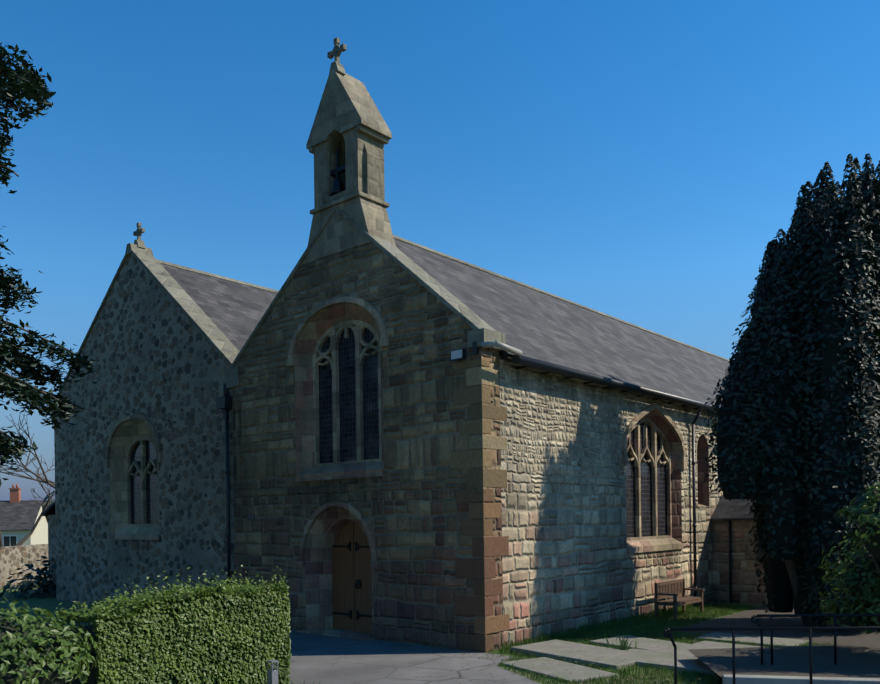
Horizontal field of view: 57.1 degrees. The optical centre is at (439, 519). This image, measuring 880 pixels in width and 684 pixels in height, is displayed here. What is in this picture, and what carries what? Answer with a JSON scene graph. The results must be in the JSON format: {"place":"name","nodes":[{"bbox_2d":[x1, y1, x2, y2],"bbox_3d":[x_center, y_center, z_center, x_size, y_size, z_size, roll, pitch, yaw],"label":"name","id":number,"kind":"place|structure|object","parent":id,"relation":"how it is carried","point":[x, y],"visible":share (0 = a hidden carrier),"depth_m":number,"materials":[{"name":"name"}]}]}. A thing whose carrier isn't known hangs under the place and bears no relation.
{"place":"outdoors","nodes":[
{"label":"outdoors","id":0,"kind":"place"},
{"bbox_2d":[0,42,96,479],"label":"tree","id":1,"kind":"object","parent":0,"point":[34,91],"depth_m":18.63,"materials":[{"name":"green plant"}]},
{"bbox_2d":[54,254,234,607],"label":"gable wall","id":2,"kind":"structure","parent":0,"point":[161,363],"depth_m":24.34,"materials":[{"name":"grey stone"}]},
{"bbox_2d":[161,264,276,351],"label":"slate roof","id":3,"kind":"structure","parent":2,"relation":"on","point":[233,312],"depth_m":25.32,"materials":[{"name":"grey stone"}]},
{"bbox_2d":[232,242,502,652],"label":"gable wall","id":4,"kind":"structure","parent":0,"point":[413,512],"depth_m":17.70,"materials":[{"name":"brown stone"}]},
{"bbox_2d":[305,125,395,262],"bbox_3d":[-2.116,-7.412,18.831,2.233,2.648,0.970,-1,0,40],"label":"bellcote base","id":5,"kind":"object","parent":4,"relation":"on","point":[367,213],"visible":0.71,"depth_m":18.36,"materials":[{"name":"grey stone"}]},
{"bbox_2d":[314,128,384,207],"bbox_3d":[-2.121,-8.003,18.834,1.480,1.468,0.840,-1,0,40],"label":"bellcote","id":6,"kind":"object","parent":5,"relation":"on","point":[351,155],"visible":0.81,"depth_m":18.63,"materials":[{"name":"grey stone"}]},
{"bbox_2d":[329,150,344,195],"bbox_3d":[-2.359,-7.964,18.709,0.404,1.120,0.561,-1,0,-17],"label":"bell","id":7,"kind":"object","parent":6,"relation":"hanging from","point":[338,186],"visible":0.67,"depth_m":18.63,"materials":[{"name":"brown metal"}]},
{"bbox_2d":[306,66,391,149],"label":"bellcote roof","id":8,"kind":"structure","parent":6,"relation":"on","point":[353,98],"depth_m":18.48,"materials":[{"name":"grey stone"}]},
{"bbox_2d":[327,37,346,74],"bbox_3d":[-2.365,-10.618,18.591,0.545,0.827,0.240,-1,0,40],"label":"cross finial","id":9,"kind":"object","parent":8,"relation":"on","point":[335,52],"visible":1,"depth_m":18.54,"materials":[{"name":"grey stone"}]},
{"bbox_2d":[327,99,380,199],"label":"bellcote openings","id":10,"kind":"object","parent":6,"relation":"attached to","point":[372,164],"visible":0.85,"depth_m":18.28,"materials":[{"name":"grey stone"}]},
{"bbox_2d":[332,521,371,632],"bbox_3d":[-2.025,1.367,18.947,1.560,2.690,0.055,-1,0,40],"label":"door","id":11,"kind":"structure","parent":4,"relation":"attached to","point":[351,586],"depth_m":19.00,"materials":[{"name":"brown wood"}]},
{"bbox_2d":[0,584,762,683],"bbox_3d":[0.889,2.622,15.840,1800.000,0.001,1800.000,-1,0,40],"label":"ground","id":12,"kind":"structure","parent":0,"point":[50,603],"depth_m":24.05,"materials":[{"name":"green plant"}]},
{"bbox_2d":[0,484,47,546],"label":"house","id":13,"kind":"structure","parent":12,"relation":"on","point":[18,517],"depth_m":68.06,"materials":[{"name":"paint"}]},
{"bbox_2d":[0,544,48,587],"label":"boundary wall","id":14,"kind":"structure","parent":12,"relation":"on","point":[12,558],"depth_m":35.74,"materials":[{"name":"stone"}]},
{"bbox_2d":[0,413,54,488],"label":"bare tree","id":15,"kind":"object","parent":12,"relation":"on","point":[48,482],"visible":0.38,"depth_m":39.23,"materials":[{"name":"brown plant"}]},
{"bbox_2d":[0,455,54,546],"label":"bare tree","id":16,"kind":"object","parent":12,"relation":"on","point":[25,538],"visible":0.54,"depth_m":46.22,"materials":[{"name":"brown plant"}]},
{"bbox_2d":[0,491,56,599],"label":"foliage","id":17,"kind":"object","parent":12,"relation":"on","point":[41,582],"visible":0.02,"depth_m":29.67,"materials":[{"name":"green plant"}]},
{"bbox_2d":[42,501,55,594],"bbox_3d":[-12.536,0.809,31.219,2.750,4.400,4.300,-1,0,40],"label":"porch","id":18,"kind":"object","parent":12,"relation":"on","point":[49,511],"visible":0.11,"depth_m":30.28,"materials":[{"name":"stone"}]},
{"bbox_2d":[0,597,100,683],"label":"shrub","id":19,"kind":"object","parent":12,"relation":"on","point":[81,659],"depth_m":9.40,"materials":[{"name":"green plant"}]},
{"bbox_2d":[54,565,291,683],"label":"hedge","id":20,"kind":"object","parent":12,"relation":"on","point":[183,601],"depth_m":11.41,"materials":[{"name":"green plant"}]},
{"bbox_2d":[291,603,832,683],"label":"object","id":21,"kind":"object","parent":12,"relation":"on","point":[714,609],"depth_m":17.14,"materials":[{"name":"green plant"}]},
{"bbox_2d":[499,351,722,648],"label":"nave walls","id":22,"kind":"structure","parent":12,"relation":"on","point":[568,562],"depth_m":18.67,"materials":[{"name":"beige stone"}]},
{"bbox_2d":[286,296,388,366],"bbox_3d":[-2.410,-4.386,18.529,3.360,1.345,0.105,-1,0,40],"label":"hood mould","id":23,"kind":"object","parent":22,"relation":"attached to","point":[375,313],"depth_m":18.46,"materials":[{"name":"grey stone"}]},
{"bbox_2d":[297,501,379,567],"bbox_3d":[-2.374,0.332,18.555,2.680,1.510,0.105,-1,0,40],"label":"hood door","id":24,"kind":"structure","parent":22,"relation":"attached to","point":[374,561],"depth_m":18.38,"materials":[{"name":"stone"}]},
{"bbox_2d":[295,461,383,481],"bbox_3d":[-2.262,-1.101,18.649,2.920,0.372,0.350,-1,0,40],"label":"window sill","id":25,"kind":"structure","parent":22,"relation":"attached to","point":[354,470],"depth_m":18.52,"materials":[{"name":"grey stone"}]},
{"bbox_2d":[313,320,381,466],"bbox_3d":[-2.148,-2.927,18.812,2.360,3.400,0.120,-1,0,40],"label":"tracery window","id":26,"kind":"structure","parent":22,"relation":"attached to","point":[347,392],"depth_m":18.88,"materials":[{"name":"beige glass"}]},
{"bbox_2d":[126,248,686,569],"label":"weathering stains","id":27,"kind":"object","parent":22,"relation":"attached to","point":[356,481],"visible":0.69,"depth_m":18.78,"materials":[{"name":"brown"}]},
{"bbox_2d":[156,235,729,361],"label":"ridge tiles","id":28,"kind":"object","parent":22,"relation":"on","point":[415,245],"visible":0.33,"depth_m":26.06,"materials":[{"name":"stone"}]},
{"bbox_2d":[450,341,478,360],"bbox_3d":[0.482,-3.313,15.985,0.560,0.320,0.200,-1,0,40],"label":"floodlight","id":29,"kind":"object","parent":22,"relation":"attached to","point":[475,349],"visible":0.69,"depth_m":15.90,"materials":[{"name":"black metal"}]},
{"bbox_2d":[451,349,461,358],"bbox_3d":[0.325,-3.251,15.985,0.280,0.160,0.001,-1,0,40],"label":"floodlight lens","id":30,"kind":"object","parent":29,"relation":"attached to","point":[456,354],"visible":1,"depth_m":15.98,"materials":[{"name":"glass"}]},
{"bbox_2d":[216,354,718,603],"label":"gutters and downpipes","id":31,"kind":"object","parent":22,"relation":"attached to","point":[224,402],"visible":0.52,"depth_m":21.27,"materials":[{"name":"black metal"}]},
{"bbox_2d":[481,340,521,355],"bbox_3d":[1.221,-3.344,15.897,0.362,0.194,0.885,-1,0,40],"label":"gutter return","id":32,"kind":"object","parent":31,"relation":"on","point":[502,346],"visible":0.98,"depth_m":15.66,"materials":[{"name":"grey"}]},
{"bbox_2d":[450,359,509,651],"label":"quoins","id":33,"kind":"object","parent":22,"relation":"attached to","point":[478,568],"visible":0.94,"depth_m":16.00,"materials":[{"name":"stone"}]},
{"bbox_2d":[394,239,729,406],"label":"roof","id":34,"kind":"structure","parent":22,"relation":"on","point":[530,323],"depth_m":21.74,"materials":[{"name":"grey stone"}]},
{"bbox_2d":[626,417,671,539],"bbox_3d":[5.541,-1.094,21.752,0.120,3.360,2.940,-1,0,40],"label":"tracery window","id":35,"kind":"structure","parent":22,"relation":"attached to","point":[648,493],"depth_m":21.94,"materials":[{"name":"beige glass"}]},
{"bbox_2d":[622,403,686,468],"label":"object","id":36,"kind":"structure","parent":22,"relation":"attached to","point":[644,412],"depth_m":21.39,"materials":[{"name":"beige stone"}]},
{"bbox_2d":[627,538,683,553],"bbox_3d":[5.699,0.688,21.639,0.270,0.332,3.260,-1,0,40],"label":"window sill","id":37,"kind":"structure","parent":22,"relation":"attached to","point":[647,545],"depth_m":21.50,"materials":[{"name":"beige stone"}]},
{"bbox_2d":[500,632,808,682],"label":"ledger slabs","id":38,"kind":"structure","parent":12,"relation":"on","point":[606,656],"depth_m":15.04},
{"bbox_2d":[654,579,703,619],"bbox_3d":[6.278,2.086,21.161,0.600,0.920,1.730,-1,0,40],"label":"bench","id":39,"kind":"object","parent":12,"relation":"on","point":[675,601],"visible":0.96,"depth_m":21.07,"materials":[{"name":"brown wood"}]},
{"bbox_2d":[713,520,793,605],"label":"porch walls","id":40,"kind":"structure","parent":12,"relation":"on","point":[745,581],"depth_m":24.04,"materials":[{"name":"stone"}]},
{"bbox_2d":[728,521,731,603],"bbox_3d":[8.644,1.263,24.102,0.074,2.500,0.074,-1,0,-27],"label":"downpipe","id":41,"kind":"object","parent":40,"relation":"attached to","point":[730,569],"visible":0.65,"depth_m":24.07,"materials":[{"name":"black metal"}]},
{"bbox_2d":[710,495,756,520],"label":"porch roof","id":42,"kind":"structure","parent":40,"relation":"on","point":[731,510],"depth_m":24.27,"materials":[{"name":"stone"}]},
{"bbox_2d":[754,535,762,565],"bbox_3d":[9.716,0.898,23.284,1.300,0.900,0.085,-1,0,40],"label":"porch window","id":43,"kind":"structure","parent":40,"relation":"attached to","point":[755,560],"depth_m":23.62,"materials":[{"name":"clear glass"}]},
{"bbox_2d":[671,606,879,646],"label":"yew bed soil","id":44,"kind":"structure","parent":12,"relation":"on","point":[739,619],"depth_m":18.23,"materials":[{"name":"brown soil"}]},
{"bbox_3d":[-1.429,-2.517,34.007,10.598,10.940,23.278,-1,0,40],"label":"nave","id":45,"kind":"object","parent":12,"relation":"on","visible":0},
{"bbox_2d":[104,414,161,467],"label":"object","id":46,"kind":"structure","parent":45,"relation":"attached to","point":[145,419],"depth_m":24.54,"materials":[{"name":"grey stone"}]},
{"bbox_2d":[109,526,159,539],"bbox_3d":[-9.253,0.412,24.790,2.860,0.422,0.350,-1,0,40],"label":"window sill","id":47,"kind":"structure","parent":45,"relation":"attached to","point":[139,532],"depth_m":24.67,"materials":[{"name":"grey stone"}]},
{"bbox_2d":[126,437,158,525],"bbox_3d":[-9.135,-1.144,24.954,2.000,2.811,0.120,-1,0,40],"label":"tracery window","id":48,"kind":"structure","parent":45,"relation":"attached to","point":[142,486],"depth_m":24.94,"materials":[{"name":"beige glass"}]},
{"bbox_2d":[122,514,254,546],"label":"air bricks","id":49,"kind":"object","parent":45,"relation":"attached to","point":[251,516],"visible":0.98,"depth_m":20.71,"materials":[{"name":"grey"}]},
{"bbox_2d":[51,207,505,412],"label":"gable copings","id":50,"kind":"object","parent":45,"relation":"attached to","point":[219,340],"visible":0.58,"depth_m":20.64,"materials":[{"name":"stone"}]},
{"bbox_2d":[133,222,145,248],"bbox_3d":[-9.267,-8.721,24.923,0.521,0.787,0.240,-1,0,40],"label":"gable cross","id":51,"kind":"object","parent":50,"relation":"on","point":[138,241],"visible":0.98,"depth_m":24.87,"materials":[{"name":"stone"}]},
{"bbox_2d":[284,629,539,683],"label":"tarmac path","id":52,"kind":"structure","parent":0,"point":[315,659],"depth_m":14.72,"materials":[{"name":"grey asphalt"}]},
{"bbox_2d":[267,659,277,683],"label":"bollard light","id":53,"kind":"object","parent":52,"relation":"on","point":[272,671],"visible":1,"depth_m":11.57,"materials":[{"name":"grey metal"}]},
{"bbox_2d":[297,629,375,640],"bbox_3d":[-2.223,2.672,18.694,2.400,0.085,0.800,-1,0,40],"label":"door threshold","id":54,"kind":"object","parent":52,"relation":"on","point":[357,635],"depth_m":18.57,"materials":[{"name":"grey stone"}]},
{"bbox_2d":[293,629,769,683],"bbox_3d":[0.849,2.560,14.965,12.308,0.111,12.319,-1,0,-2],"label":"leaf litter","id":55,"kind":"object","parent":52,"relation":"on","point":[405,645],"visible":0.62,"depth_m":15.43,"materials":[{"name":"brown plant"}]},
{"bbox_2d":[722,674,879,683],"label":"ramp kerbs","id":56,"kind":"structure","parent":52,"relation":"on","point":[751,679],"depth_m":11.52,"materials":[{"name":"concrete"}]},
{"bbox_2d":[0,0,879,501],"label":"sky","id":57,"kind":"structure","parent":0,"point":[636,162],"materials":[{"name":"blue"}]},
{"bbox_2d":[663,626,879,683],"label":"handrail","id":58,"kind":"object","parent":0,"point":[733,630],"visible":1,"depth_m":11.21,"materials":[{"name":"black metal"}]},
{"bbox_2d":[688,643,879,677],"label":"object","id":59,"kind":"structure","parent":0,"point":[858,660],"depth_m":13.11,"materials":[{"name":"grey concrete"}]},
{"bbox_2d":[750,614,879,664],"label":"handrail","id":60,"kind":"object","parent":59,"relation":"on","point":[771,616],"visible":1,"depth_m":12.53,"materials":[{"name":"black metal"}]},
{"bbox_2d":[818,481,879,634],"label":"laurel","id":61,"kind":"object","parent":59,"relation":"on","point":[864,519],"depth_m":13.49,"materials":[{"name":"green plant"}]},
{"bbox_2d":[702,153,879,626],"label":"yew","id":62,"kind":"object","parent":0,"point":[831,190],"depth_m":17.92,"materials":[{"name":"green plant"}]}
]}

